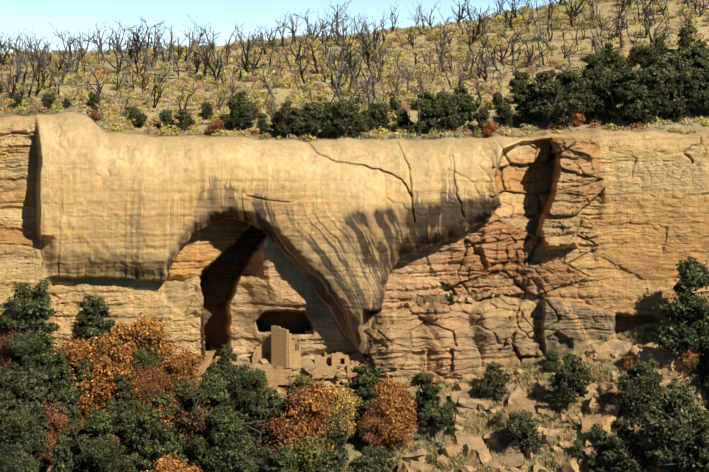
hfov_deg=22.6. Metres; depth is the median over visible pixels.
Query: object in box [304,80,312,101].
snag tree
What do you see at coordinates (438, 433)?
boulder
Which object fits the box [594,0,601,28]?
snag tree
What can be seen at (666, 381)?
boulder
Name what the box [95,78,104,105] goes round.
snag tree
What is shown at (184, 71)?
fallen log
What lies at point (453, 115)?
juniper tree
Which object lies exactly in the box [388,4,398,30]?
snag tree
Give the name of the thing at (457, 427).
boulder
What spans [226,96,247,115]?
juniper tree
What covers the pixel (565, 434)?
boulder
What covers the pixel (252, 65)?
snag tree
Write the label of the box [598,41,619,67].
juniper tree
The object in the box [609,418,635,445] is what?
pinyon tree
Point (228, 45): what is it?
snag tree
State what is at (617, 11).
snag tree
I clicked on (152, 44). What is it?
snag tree
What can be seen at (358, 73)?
snag tree
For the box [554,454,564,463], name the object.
boulder
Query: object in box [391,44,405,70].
snag tree
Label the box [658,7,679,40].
snag tree
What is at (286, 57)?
snag tree
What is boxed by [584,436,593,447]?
boulder
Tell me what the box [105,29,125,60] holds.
snag tree
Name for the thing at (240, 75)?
snag tree
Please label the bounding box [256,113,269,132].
pinyon tree
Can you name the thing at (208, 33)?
snag tree
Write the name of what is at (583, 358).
boulder
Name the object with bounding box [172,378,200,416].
juniper tree
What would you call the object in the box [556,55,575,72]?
snag tree
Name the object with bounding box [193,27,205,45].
snag tree
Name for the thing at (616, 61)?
pinyon tree
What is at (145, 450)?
pinyon tree
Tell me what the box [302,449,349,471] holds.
juniper tree
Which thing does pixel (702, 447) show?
juniper tree
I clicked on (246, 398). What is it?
pinyon tree
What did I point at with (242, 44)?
snag tree
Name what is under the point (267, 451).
juniper tree
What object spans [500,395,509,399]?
boulder
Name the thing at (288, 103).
pinyon tree
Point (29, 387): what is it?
juniper tree
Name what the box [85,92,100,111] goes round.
pinyon tree
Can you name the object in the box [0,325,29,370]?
shrub
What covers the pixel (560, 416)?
boulder
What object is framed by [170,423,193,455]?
pinyon tree
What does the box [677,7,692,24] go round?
snag tree
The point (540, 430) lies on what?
boulder
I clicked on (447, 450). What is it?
boulder
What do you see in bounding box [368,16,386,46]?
snag tree
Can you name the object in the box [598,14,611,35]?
snag tree
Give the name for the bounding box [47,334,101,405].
shrub
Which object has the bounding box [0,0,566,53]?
sky
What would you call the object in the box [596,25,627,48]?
snag tree
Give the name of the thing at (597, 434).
shrub
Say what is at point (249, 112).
juniper tree
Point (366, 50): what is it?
snag tree
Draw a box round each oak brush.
[78,409,84,428]
[89,110,101,121]
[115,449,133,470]
[176,402,185,419]
[205,119,224,134]
[288,371,317,390]
[373,436,391,451]
[479,120,498,136]
[571,113,585,126]
[628,117,645,125]
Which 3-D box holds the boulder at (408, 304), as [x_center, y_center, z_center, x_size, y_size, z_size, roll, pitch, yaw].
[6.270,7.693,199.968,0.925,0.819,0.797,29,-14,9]
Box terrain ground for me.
[0,0,708,471]
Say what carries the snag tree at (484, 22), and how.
on the terrain ground
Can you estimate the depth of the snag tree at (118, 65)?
252.37 m
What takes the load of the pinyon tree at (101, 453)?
on the terrain ground
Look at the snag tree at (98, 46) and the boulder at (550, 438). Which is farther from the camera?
the snag tree at (98, 46)
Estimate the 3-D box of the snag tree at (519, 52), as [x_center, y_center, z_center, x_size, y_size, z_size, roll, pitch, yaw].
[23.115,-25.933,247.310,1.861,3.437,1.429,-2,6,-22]
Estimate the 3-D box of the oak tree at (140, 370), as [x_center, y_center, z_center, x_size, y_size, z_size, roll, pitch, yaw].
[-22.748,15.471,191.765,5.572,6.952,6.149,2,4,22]
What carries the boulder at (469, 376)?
on the terrain ground
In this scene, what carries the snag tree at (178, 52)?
on the terrain ground
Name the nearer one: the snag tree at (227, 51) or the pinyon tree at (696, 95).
the pinyon tree at (696, 95)
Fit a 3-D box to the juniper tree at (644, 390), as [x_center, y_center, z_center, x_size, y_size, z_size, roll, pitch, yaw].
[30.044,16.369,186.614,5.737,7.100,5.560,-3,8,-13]
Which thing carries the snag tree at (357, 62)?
on the terrain ground
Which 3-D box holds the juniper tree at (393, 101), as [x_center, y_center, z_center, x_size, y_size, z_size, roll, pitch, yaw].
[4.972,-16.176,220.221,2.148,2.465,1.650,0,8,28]
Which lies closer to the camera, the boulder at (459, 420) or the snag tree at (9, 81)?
the boulder at (459, 420)
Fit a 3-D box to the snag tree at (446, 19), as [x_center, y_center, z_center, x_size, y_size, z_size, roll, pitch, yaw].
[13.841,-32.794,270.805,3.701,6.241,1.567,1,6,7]
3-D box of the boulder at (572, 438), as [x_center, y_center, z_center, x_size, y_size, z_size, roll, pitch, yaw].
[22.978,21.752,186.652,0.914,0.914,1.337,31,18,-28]
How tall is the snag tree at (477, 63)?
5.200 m
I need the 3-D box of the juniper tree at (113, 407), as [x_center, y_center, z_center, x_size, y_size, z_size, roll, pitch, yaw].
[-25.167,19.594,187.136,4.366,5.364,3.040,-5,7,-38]
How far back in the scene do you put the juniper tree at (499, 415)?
190.66 m
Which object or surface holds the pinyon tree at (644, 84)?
on the terrain ground
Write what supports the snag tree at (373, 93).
on the terrain ground
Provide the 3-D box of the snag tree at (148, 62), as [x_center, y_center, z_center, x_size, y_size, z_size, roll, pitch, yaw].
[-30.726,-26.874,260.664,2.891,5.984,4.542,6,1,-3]
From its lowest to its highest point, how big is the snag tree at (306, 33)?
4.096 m
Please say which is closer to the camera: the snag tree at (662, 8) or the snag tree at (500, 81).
the snag tree at (500, 81)
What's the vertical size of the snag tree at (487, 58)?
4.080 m
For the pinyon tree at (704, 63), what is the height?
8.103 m
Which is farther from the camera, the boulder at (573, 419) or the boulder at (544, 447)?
the boulder at (573, 419)
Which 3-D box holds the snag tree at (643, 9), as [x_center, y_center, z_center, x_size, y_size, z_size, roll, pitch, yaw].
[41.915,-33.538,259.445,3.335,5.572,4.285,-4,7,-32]
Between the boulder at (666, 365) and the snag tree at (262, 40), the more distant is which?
the snag tree at (262, 40)
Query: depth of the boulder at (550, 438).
186.97 m
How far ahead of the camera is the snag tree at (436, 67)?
238.43 m
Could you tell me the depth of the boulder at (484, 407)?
193.33 m
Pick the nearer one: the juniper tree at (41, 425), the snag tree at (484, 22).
the juniper tree at (41, 425)
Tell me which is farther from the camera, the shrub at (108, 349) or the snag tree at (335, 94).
the snag tree at (335, 94)
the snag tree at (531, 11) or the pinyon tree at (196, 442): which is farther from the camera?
the snag tree at (531, 11)
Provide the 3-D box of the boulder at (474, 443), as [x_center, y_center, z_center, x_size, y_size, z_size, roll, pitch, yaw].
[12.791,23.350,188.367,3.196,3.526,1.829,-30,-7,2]
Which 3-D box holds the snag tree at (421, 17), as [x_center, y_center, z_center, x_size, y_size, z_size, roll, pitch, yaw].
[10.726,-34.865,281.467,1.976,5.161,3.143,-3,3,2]
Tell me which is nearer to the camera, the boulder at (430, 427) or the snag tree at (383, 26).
the boulder at (430, 427)
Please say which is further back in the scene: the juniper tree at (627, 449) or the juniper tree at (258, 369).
the juniper tree at (258, 369)
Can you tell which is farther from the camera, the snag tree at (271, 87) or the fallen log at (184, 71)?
the fallen log at (184, 71)
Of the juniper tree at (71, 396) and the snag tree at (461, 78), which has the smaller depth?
the juniper tree at (71, 396)
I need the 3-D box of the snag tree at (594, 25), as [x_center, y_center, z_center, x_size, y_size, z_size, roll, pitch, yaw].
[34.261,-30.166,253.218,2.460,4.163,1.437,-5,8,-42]
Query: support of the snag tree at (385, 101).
on the terrain ground
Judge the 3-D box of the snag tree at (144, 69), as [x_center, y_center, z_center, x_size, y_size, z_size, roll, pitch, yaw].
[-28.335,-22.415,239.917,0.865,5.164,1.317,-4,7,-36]
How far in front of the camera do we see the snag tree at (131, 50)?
271.72 m
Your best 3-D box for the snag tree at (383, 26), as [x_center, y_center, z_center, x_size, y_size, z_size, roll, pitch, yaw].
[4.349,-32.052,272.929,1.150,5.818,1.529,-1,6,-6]
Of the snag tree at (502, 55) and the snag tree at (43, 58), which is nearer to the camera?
the snag tree at (43, 58)
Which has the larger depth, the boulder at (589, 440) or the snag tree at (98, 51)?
the snag tree at (98, 51)
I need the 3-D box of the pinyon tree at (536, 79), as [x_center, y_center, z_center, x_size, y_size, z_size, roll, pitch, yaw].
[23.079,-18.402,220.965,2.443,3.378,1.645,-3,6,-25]
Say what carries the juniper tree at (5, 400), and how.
on the terrain ground
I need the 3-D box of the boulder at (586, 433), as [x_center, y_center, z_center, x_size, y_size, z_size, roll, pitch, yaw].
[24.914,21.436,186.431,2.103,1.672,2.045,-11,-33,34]
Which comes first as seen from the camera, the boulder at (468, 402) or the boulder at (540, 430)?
the boulder at (540, 430)
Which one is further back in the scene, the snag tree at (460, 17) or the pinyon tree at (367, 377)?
the snag tree at (460, 17)
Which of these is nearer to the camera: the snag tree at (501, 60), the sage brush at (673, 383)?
the sage brush at (673, 383)
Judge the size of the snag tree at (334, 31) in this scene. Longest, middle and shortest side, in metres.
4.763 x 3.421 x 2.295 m
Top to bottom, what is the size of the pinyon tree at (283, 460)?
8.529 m
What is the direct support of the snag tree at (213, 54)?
on the terrain ground
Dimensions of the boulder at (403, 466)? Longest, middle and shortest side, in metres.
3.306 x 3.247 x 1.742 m
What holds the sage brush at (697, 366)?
on the terrain ground
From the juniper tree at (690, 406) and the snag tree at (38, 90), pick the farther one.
the snag tree at (38, 90)
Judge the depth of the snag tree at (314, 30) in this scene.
287.00 m
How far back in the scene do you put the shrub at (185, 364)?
190.99 m
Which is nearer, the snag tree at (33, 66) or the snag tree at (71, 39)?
the snag tree at (33, 66)
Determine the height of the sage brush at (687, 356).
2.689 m
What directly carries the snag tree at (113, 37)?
on the terrain ground
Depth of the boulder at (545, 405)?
191.67 m
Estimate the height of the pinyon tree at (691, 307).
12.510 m
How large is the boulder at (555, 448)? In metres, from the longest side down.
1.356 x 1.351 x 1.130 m
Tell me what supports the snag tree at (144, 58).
on the terrain ground
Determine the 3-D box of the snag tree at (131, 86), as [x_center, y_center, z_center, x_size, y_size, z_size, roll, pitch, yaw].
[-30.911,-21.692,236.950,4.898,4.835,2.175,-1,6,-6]
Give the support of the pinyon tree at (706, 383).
on the terrain ground
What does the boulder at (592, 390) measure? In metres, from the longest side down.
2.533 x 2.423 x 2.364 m
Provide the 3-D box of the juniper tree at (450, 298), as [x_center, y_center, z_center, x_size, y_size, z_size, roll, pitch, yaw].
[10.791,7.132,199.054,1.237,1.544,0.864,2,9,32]
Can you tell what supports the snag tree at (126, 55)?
on the terrain ground
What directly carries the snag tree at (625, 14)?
on the terrain ground
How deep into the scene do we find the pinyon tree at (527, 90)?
208.58 m
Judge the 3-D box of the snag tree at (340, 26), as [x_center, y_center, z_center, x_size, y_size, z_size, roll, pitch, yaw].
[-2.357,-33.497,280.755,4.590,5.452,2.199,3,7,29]
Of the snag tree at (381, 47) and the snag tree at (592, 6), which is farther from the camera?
the snag tree at (592, 6)
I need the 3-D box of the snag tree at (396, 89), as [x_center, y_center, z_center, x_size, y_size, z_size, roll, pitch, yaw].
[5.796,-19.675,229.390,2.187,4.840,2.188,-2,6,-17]
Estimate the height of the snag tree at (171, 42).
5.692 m
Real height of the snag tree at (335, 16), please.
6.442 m
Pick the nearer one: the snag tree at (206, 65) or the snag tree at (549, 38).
the snag tree at (206, 65)
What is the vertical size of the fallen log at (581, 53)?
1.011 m
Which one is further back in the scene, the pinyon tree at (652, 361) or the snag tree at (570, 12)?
the snag tree at (570, 12)
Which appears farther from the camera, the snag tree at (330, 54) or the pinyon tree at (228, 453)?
the snag tree at (330, 54)
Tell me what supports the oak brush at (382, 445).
on the terrain ground
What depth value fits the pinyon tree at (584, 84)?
206.72 m
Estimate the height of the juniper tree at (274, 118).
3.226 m
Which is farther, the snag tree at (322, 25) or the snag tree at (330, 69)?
the snag tree at (322, 25)
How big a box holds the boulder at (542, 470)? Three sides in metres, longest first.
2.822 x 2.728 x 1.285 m
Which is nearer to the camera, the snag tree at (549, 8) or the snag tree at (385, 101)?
the snag tree at (385, 101)
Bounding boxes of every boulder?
[205,350,215,362]
[210,347,220,355]
[241,356,249,360]
[258,358,268,364]
[290,363,300,369]
[303,366,314,373]
[397,459,413,471]
[403,448,427,461]
[406,302,414,306]
[407,441,416,446]
[410,461,434,471]
[418,451,432,464]
[427,421,436,432]
[434,414,476,429]
[435,423,448,439]
[436,400,442,408]
[436,454,450,464]
[438,390,448,403]
[439,444,462,458]
[447,386,477,399]
[449,392,469,414]
[453,383,469,391]
[454,425,465,430]
[455,431,474,450]
[457,294,464,302]
[458,396,492,409]
[461,465,476,471]
[462,374,478,382]
[463,436,486,455]
[464,409,479,416]
[465,297,473,303]
[466,448,480,465]
[475,447,491,464]
[477,399,493,412]
[477,404,489,409]
[482,430,496,439]
[484,427,500,445]
[488,406,503,413]
[488,455,502,469]
[489,455,502,461]
[499,439,523,470]
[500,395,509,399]
[500,413,509,422]
[504,382,514,393]
[505,397,535,413]
[508,386,527,405]
[510,467,525,471]
[516,369,526,375]
[518,463,529,469]
[524,445,537,462]
[527,381,544,395]
[533,398,545,412]
[533,465,545,471]
[534,427,550,434]
[537,469,549,471]
[538,371,555,379]
[538,407,555,418]
[539,444,547,451]
[541,380,551,387]
[541,403,552,406]
[542,430,558,443]
[547,422,554,428]
[547,428,563,436]
[551,446,564,453]
[554,413,565,420]
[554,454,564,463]
[559,433,570,439]
[559,441,569,448]
[561,460,580,471]
[567,436,575,444]
[568,416,578,422]
[579,346,590,354]
[580,414,603,430]
[581,356,594,367]
[581,397,601,414]
[582,429,592,439]
[584,381,599,397]
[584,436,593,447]
[585,447,597,460]
[586,345,602,355]
[589,368,600,376]
[591,343,619,360]
[598,382,614,392]
[598,404,619,433]
[601,390,620,396]
[603,339,633,357]
[609,396,623,404]
[611,371,622,380]
[615,341,626,355]
[628,343,665,366]
[639,430,654,450]
[644,342,654,346]
[659,379,670,387]
[661,354,679,371]
[662,348,682,358]
[662,363,675,368]
[671,359,684,371]
[678,344,685,353]
[690,371,701,383]
[697,390,705,399]
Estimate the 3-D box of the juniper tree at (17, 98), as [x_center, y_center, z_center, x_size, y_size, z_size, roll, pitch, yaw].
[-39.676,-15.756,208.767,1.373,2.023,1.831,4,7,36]
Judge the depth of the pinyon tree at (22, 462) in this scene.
170.38 m
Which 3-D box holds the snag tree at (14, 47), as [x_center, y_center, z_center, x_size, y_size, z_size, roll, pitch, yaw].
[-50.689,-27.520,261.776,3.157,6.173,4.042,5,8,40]
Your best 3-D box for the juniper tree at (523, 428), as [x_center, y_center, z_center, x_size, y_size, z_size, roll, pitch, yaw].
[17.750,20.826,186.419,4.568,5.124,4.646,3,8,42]
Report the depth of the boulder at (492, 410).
192.90 m
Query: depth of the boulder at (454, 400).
194.05 m
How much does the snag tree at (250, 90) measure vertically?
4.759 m
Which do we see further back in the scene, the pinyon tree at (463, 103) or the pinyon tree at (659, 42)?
the pinyon tree at (659, 42)
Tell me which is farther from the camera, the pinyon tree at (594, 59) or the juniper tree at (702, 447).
the pinyon tree at (594, 59)
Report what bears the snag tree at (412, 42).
on the terrain ground
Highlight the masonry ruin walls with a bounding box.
[194,326,363,389]
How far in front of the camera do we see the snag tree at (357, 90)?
225.09 m
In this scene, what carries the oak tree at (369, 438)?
on the terrain ground
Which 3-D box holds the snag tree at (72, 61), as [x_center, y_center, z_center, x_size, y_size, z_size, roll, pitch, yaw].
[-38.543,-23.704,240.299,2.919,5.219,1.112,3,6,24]
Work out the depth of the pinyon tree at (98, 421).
180.86 m
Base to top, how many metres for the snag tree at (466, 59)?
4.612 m
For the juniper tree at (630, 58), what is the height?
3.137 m
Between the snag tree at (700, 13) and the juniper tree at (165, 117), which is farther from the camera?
the snag tree at (700, 13)
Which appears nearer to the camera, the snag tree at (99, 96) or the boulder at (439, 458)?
the boulder at (439, 458)
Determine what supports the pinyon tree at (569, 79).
on the terrain ground
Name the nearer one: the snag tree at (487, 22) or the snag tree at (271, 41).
the snag tree at (487, 22)
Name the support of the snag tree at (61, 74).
on the terrain ground
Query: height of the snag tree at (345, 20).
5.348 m
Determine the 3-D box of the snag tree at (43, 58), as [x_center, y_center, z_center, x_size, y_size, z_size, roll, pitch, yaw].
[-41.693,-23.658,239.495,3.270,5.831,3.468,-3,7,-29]
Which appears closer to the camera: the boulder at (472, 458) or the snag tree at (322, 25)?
the boulder at (472, 458)
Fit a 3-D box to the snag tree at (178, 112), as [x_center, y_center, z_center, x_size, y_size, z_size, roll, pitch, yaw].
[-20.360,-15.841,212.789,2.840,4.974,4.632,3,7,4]
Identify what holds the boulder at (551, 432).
on the terrain ground
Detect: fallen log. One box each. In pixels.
[49,79,87,85]
[105,90,131,97]
[173,65,194,71]
[571,50,592,54]
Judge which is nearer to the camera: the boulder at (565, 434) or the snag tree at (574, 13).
the boulder at (565, 434)
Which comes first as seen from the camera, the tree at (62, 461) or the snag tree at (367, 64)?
the tree at (62, 461)
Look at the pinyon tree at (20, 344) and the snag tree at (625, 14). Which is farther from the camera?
the snag tree at (625, 14)
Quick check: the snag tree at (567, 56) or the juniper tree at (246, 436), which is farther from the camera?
the snag tree at (567, 56)
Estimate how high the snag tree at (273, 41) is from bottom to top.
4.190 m
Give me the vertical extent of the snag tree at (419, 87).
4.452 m
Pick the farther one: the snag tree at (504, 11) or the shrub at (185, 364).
the snag tree at (504, 11)
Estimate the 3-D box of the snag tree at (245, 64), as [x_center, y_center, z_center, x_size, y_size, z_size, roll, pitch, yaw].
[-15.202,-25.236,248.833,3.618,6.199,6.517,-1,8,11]
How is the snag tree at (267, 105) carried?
on the terrain ground
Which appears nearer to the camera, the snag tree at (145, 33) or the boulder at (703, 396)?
the boulder at (703, 396)
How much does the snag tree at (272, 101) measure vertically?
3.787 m
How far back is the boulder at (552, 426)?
189.10 m
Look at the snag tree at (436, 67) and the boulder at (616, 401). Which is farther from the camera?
the snag tree at (436, 67)
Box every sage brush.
[426,454,435,465]
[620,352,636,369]
[666,380,676,388]
[677,350,698,370]
[685,357,703,375]
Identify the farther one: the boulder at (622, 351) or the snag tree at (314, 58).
the snag tree at (314, 58)
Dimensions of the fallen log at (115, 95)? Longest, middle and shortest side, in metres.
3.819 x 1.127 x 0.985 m
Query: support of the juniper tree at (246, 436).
on the terrain ground
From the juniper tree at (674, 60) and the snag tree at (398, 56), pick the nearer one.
the juniper tree at (674, 60)
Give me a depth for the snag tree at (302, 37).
271.49 m
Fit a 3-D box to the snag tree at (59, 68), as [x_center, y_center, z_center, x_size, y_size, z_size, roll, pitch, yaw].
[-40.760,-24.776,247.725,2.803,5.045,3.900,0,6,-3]
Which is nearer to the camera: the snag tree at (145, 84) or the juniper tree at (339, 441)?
the juniper tree at (339, 441)
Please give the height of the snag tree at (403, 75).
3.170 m
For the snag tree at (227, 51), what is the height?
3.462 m
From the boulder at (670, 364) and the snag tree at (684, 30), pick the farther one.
the snag tree at (684, 30)
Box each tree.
[0,30,24,64]
[0,31,15,65]
[0,42,20,65]
[0,278,60,372]
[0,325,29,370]
[0,327,48,375]
[0,368,7,391]
[0,390,30,456]
[0,401,52,470]
[0,443,47,471]
[0,460,13,471]
[1,369,16,392]
[2,59,26,98]
[3,367,51,433]
[6,63,14,93]
[7,399,25,413]
[8,450,39,471]
[9,40,22,76]
[10,94,22,108]
[14,77,31,98]
[16,50,25,84]
[18,33,46,69]
[20,33,39,71]
[21,41,29,84]
[25,54,51,96]
[27,410,64,452]
[28,56,41,97]
[28,440,48,470]
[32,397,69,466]
[36,41,52,76]
[37,51,49,74]
[37,348,84,419]
[39,93,57,109]
[41,35,78,75]
[45,387,96,456]
[47,53,77,94]
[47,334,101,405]
[48,22,72,51]
[48,67,56,90]
[48,403,85,455]
[50,433,77,471]
[53,30,83,68]
[53,43,72,74]
[61,54,78,83]
[62,98,71,108]
[66,28,78,52]
[66,42,76,78]
[67,357,106,419]
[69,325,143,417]
[69,406,117,471]
[70,22,105,55]
[71,37,87,72]
[74,293,117,341]
[75,431,141,471]
[76,49,89,73]
[80,61,103,105]
[82,23,105,62]
[83,67,94,90]
[83,329,111,372]
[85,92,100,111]
[90,35,104,64]
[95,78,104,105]
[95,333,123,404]
[98,396,134,441]
[100,26,110,49]
[104,400,123,428]
[105,22,121,54]
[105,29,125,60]
[105,37,135,74]
[105,57,141,89]
[106,435,128,468]
[110,19,136,47]
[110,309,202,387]
[112,63,133,90]
[113,374,144,433]
[114,411,143,451]
[119,35,139,71]
[121,402,172,471]
[124,24,144,54]
[124,106,140,119]
[125,28,143,59]
[127,349,162,393]
[128,49,139,64]
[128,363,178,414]
[129,339,169,412]
[130,16,164,50]
[130,47,158,76]
[134,112,146,127]
[138,71,151,92]
[138,453,175,471]
[140,35,155,70]
[141,26,154,48]
[141,51,147,83]
[143,29,160,62]
[143,391,187,438]
[146,73,164,110]
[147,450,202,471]
[149,62,170,100]
[150,20,167,48]
[152,33,169,67]
[153,392,183,433]
[154,27,171,62]
[157,109,174,127]
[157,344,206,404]
[158,430,187,466]
[163,54,179,76]
[165,26,179,61]
[169,36,185,61]
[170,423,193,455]
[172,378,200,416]
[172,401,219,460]
[173,52,179,75]
[174,109,194,130]
[175,83,196,113]
[177,372,229,471]
[179,23,216,60]
[179,32,206,61]
[180,37,194,64]
[186,26,205,61]
[188,15,221,48]
[188,43,221,80]
[188,51,205,73]
[188,403,265,471]
[191,50,214,79]
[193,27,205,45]
[198,404,276,471]
[200,101,213,119]
[206,40,217,60]
[206,42,225,67]
[206,364,219,378]
[210,45,226,68]
[212,81,231,109]
[214,68,224,84]
[214,343,238,390]
[216,359,280,432]
[220,91,245,127]
[223,68,243,95]
[224,42,234,61]
[225,27,238,55]
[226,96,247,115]
[231,453,258,471]
[232,43,243,81]
[234,22,251,58]
[234,35,258,72]
[237,29,257,51]
[237,102,260,130]
[239,433,252,445]
[240,75,255,101]
[242,386,291,446]
[243,43,258,67]
[243,368,266,400]
[245,35,277,71]
[248,50,258,73]
[253,61,275,99]
[253,444,273,470]
[254,17,289,46]
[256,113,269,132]
[259,27,266,55]
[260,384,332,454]
[262,66,280,107]
[263,93,277,116]
[264,86,275,113]
[265,445,298,471]
[267,21,287,47]
[267,30,278,53]
[267,377,343,451]
[269,38,277,66]
[269,111,280,134]
[275,104,297,135]
[275,430,354,471]
[277,100,293,135]
[279,10,288,48]
[279,41,290,69]
[279,385,300,416]
[282,11,299,45]
[285,58,303,89]
[287,12,295,42]
[288,108,308,138]
[290,29,309,61]
[290,45,314,83]
[290,101,329,139]
[294,9,317,35]
[294,26,311,50]
[299,12,330,43]
[301,24,311,45]
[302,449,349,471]
[303,39,326,73]
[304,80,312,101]
[313,13,331,40]
[313,45,340,81]
[316,2,349,41]
[319,414,348,455]
[320,15,343,45]
[320,46,333,86]
[321,40,332,54]
[321,61,348,100]
[322,33,340,74]
[322,102,339,137]
[323,386,366,439]
[324,17,343,43]
[327,7,349,38]
[329,98,364,137]
[330,1,347,31]
[331,66,343,99]
[331,85,341,101]
[334,40,359,73]
[334,51,360,82]
[336,35,362,62]
[337,5,370,35]
[337,9,351,40]
[337,53,363,88]
[338,40,345,81]
[341,46,357,71]
[346,35,379,73]
[347,18,362,45]
[347,67,356,95]
[347,362,396,445]
[348,111,369,137]
[349,63,383,105]
[350,48,365,78]
[350,77,369,100]
[350,367,373,398]
[352,444,395,470]
[353,454,391,471]
[355,34,377,67]
[355,394,401,447]
[356,31,379,68]
[358,65,379,102]
[359,21,370,57]
[359,109,382,129]
[361,85,379,109]
[363,102,388,130]
[364,54,383,96]
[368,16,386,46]
[370,109,389,131]
[371,374,421,447]
[375,53,385,82]
[376,33,389,71]
[378,79,388,117]
[379,34,389,59]
[380,9,385,40]
[381,53,400,76]
[385,73,398,96]
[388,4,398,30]
[388,97,401,113]
[389,66,408,98]
[390,108,414,131]
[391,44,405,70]
[391,98,410,112]
[393,58,417,81]
[394,66,415,82]
[397,57,417,95]
[399,62,413,82]
[401,405,415,432]
[408,5,422,35]
[408,31,415,48]
[408,372,441,420]
[409,41,436,67]
[409,71,430,100]
[409,91,440,135]
[410,66,426,92]
[415,2,427,29]
[415,21,453,63]
[418,402,434,428]
[421,2,436,31]
[431,51,442,82]
[431,91,465,131]
[433,4,455,36]
[433,400,458,435]
[435,46,450,73]
[436,27,453,58]
[436,54,450,86]
[439,16,455,46]
[440,106,458,131]
[446,24,460,44]
[446,293,454,304]
[447,51,453,69]
[450,85,472,122]
[451,0,471,20]
[452,8,464,27]
[453,58,476,94]
[456,19,472,34]
[457,46,472,71]
[457,95,476,126]
[458,0,470,20]
[462,66,485,108]
[463,38,483,72]
[464,15,471,50]
[466,8,494,44]
[467,3,488,35]
[472,106,496,129]
[473,26,487,47]
[473,50,490,81]
[473,361,513,400]
[474,36,489,58]
[474,44,491,77]
[480,10,489,37]
[480,48,494,74]
[481,32,490,60]
[482,5,492,33]
[483,39,499,64]
[484,52,504,77]
[490,92,507,106]
[492,1,502,19]
[492,67,512,92]
[492,412,504,426]
[494,104,515,127]
[495,31,521,62]
[496,1,506,20]
[498,45,504,65]
[498,409,548,453]
[500,0,519,29]
[507,0,526,19]
[508,71,531,94]
[511,24,528,65]
[512,81,540,124]
[514,28,540,66]
[516,4,527,27]
[516,40,523,60]
[516,94,540,123]
[523,0,534,23]
[525,69,560,126]
[528,57,539,81]
[529,23,553,55]
[532,9,545,25]
[532,24,550,66]
[533,77,541,84]
[539,0,556,22]
[540,2,560,41]
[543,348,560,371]
[544,352,599,410]
[546,87,565,121]
[547,92,585,128]
[549,79,565,103]
[554,72,567,92]
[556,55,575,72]
[560,69,581,98]
[561,32,584,58]
[562,0,585,27]
[562,42,574,70]
[563,0,584,16]
[567,8,585,42]
[572,440,585,459]
[573,79,593,123]
[576,67,623,121]
[577,16,589,39]
[580,52,606,79]
[581,70,619,123]
[585,24,596,53]
[586,0,599,14]
[587,454,602,471]
[588,4,597,28]
[588,14,598,37]
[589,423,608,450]
[589,460,604,471]
[593,6,602,26]
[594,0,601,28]
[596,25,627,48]
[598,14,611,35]
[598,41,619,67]
[600,433,653,471]
[604,65,653,126]
[606,2,630,40]
[606,51,627,75]
[608,0,642,27]
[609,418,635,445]
[610,1,622,20]
[610,18,622,48]
[613,359,666,421]
[618,100,627,121]
[619,80,655,126]
[620,0,629,13]
[620,386,708,471]
[624,5,633,42]
[625,46,637,66]
[631,24,644,47]
[633,44,666,69]
[637,1,654,38]
[637,68,647,79]
[638,61,677,122]
[639,10,654,41]
[639,358,664,385]
[640,0,657,20]
[645,0,656,23]
[648,256,708,355]
[649,71,690,121]
[652,11,669,42]
[652,35,667,60]
[657,0,666,15]
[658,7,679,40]
[659,50,696,101]
[661,0,671,23]
[669,402,703,425]
[671,46,688,56]
[672,46,708,118]
[675,24,697,48]
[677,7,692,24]
[678,10,693,48]
[679,56,708,119]
[682,67,708,118]
[691,423,708,471]
[692,0,706,16]
[692,39,708,51]
[692,409,708,426]
[696,345,708,364]
[698,373,708,392]
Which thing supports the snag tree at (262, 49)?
on the terrain ground
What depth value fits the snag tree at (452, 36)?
265.25 m
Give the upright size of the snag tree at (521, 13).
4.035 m
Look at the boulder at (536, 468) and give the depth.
183.42 m
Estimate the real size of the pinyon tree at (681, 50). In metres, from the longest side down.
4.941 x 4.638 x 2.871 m
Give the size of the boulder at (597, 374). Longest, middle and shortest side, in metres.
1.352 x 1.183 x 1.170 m
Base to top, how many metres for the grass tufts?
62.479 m
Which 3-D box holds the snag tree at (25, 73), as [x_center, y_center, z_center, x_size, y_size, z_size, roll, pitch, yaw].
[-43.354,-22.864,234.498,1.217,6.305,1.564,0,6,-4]
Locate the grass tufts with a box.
[0,0,708,471]
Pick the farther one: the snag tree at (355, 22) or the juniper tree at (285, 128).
the snag tree at (355, 22)
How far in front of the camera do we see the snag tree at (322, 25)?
277.89 m
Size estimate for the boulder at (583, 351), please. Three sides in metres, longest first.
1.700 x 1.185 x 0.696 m
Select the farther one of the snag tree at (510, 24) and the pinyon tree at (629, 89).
the snag tree at (510, 24)
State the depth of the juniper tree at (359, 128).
205.13 m
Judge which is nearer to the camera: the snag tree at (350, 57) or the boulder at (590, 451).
the boulder at (590, 451)
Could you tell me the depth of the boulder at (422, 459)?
188.59 m
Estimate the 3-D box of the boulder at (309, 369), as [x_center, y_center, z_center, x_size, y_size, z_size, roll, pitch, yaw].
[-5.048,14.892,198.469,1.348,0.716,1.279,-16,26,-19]
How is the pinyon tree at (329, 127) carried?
on the terrain ground
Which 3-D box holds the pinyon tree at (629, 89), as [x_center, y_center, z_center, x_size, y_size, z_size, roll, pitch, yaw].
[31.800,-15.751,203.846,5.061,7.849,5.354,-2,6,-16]
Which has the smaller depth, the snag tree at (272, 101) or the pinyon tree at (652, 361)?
the pinyon tree at (652, 361)
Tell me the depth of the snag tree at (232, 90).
226.28 m
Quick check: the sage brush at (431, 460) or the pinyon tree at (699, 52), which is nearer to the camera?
the sage brush at (431, 460)
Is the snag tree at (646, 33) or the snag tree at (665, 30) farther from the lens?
the snag tree at (646, 33)

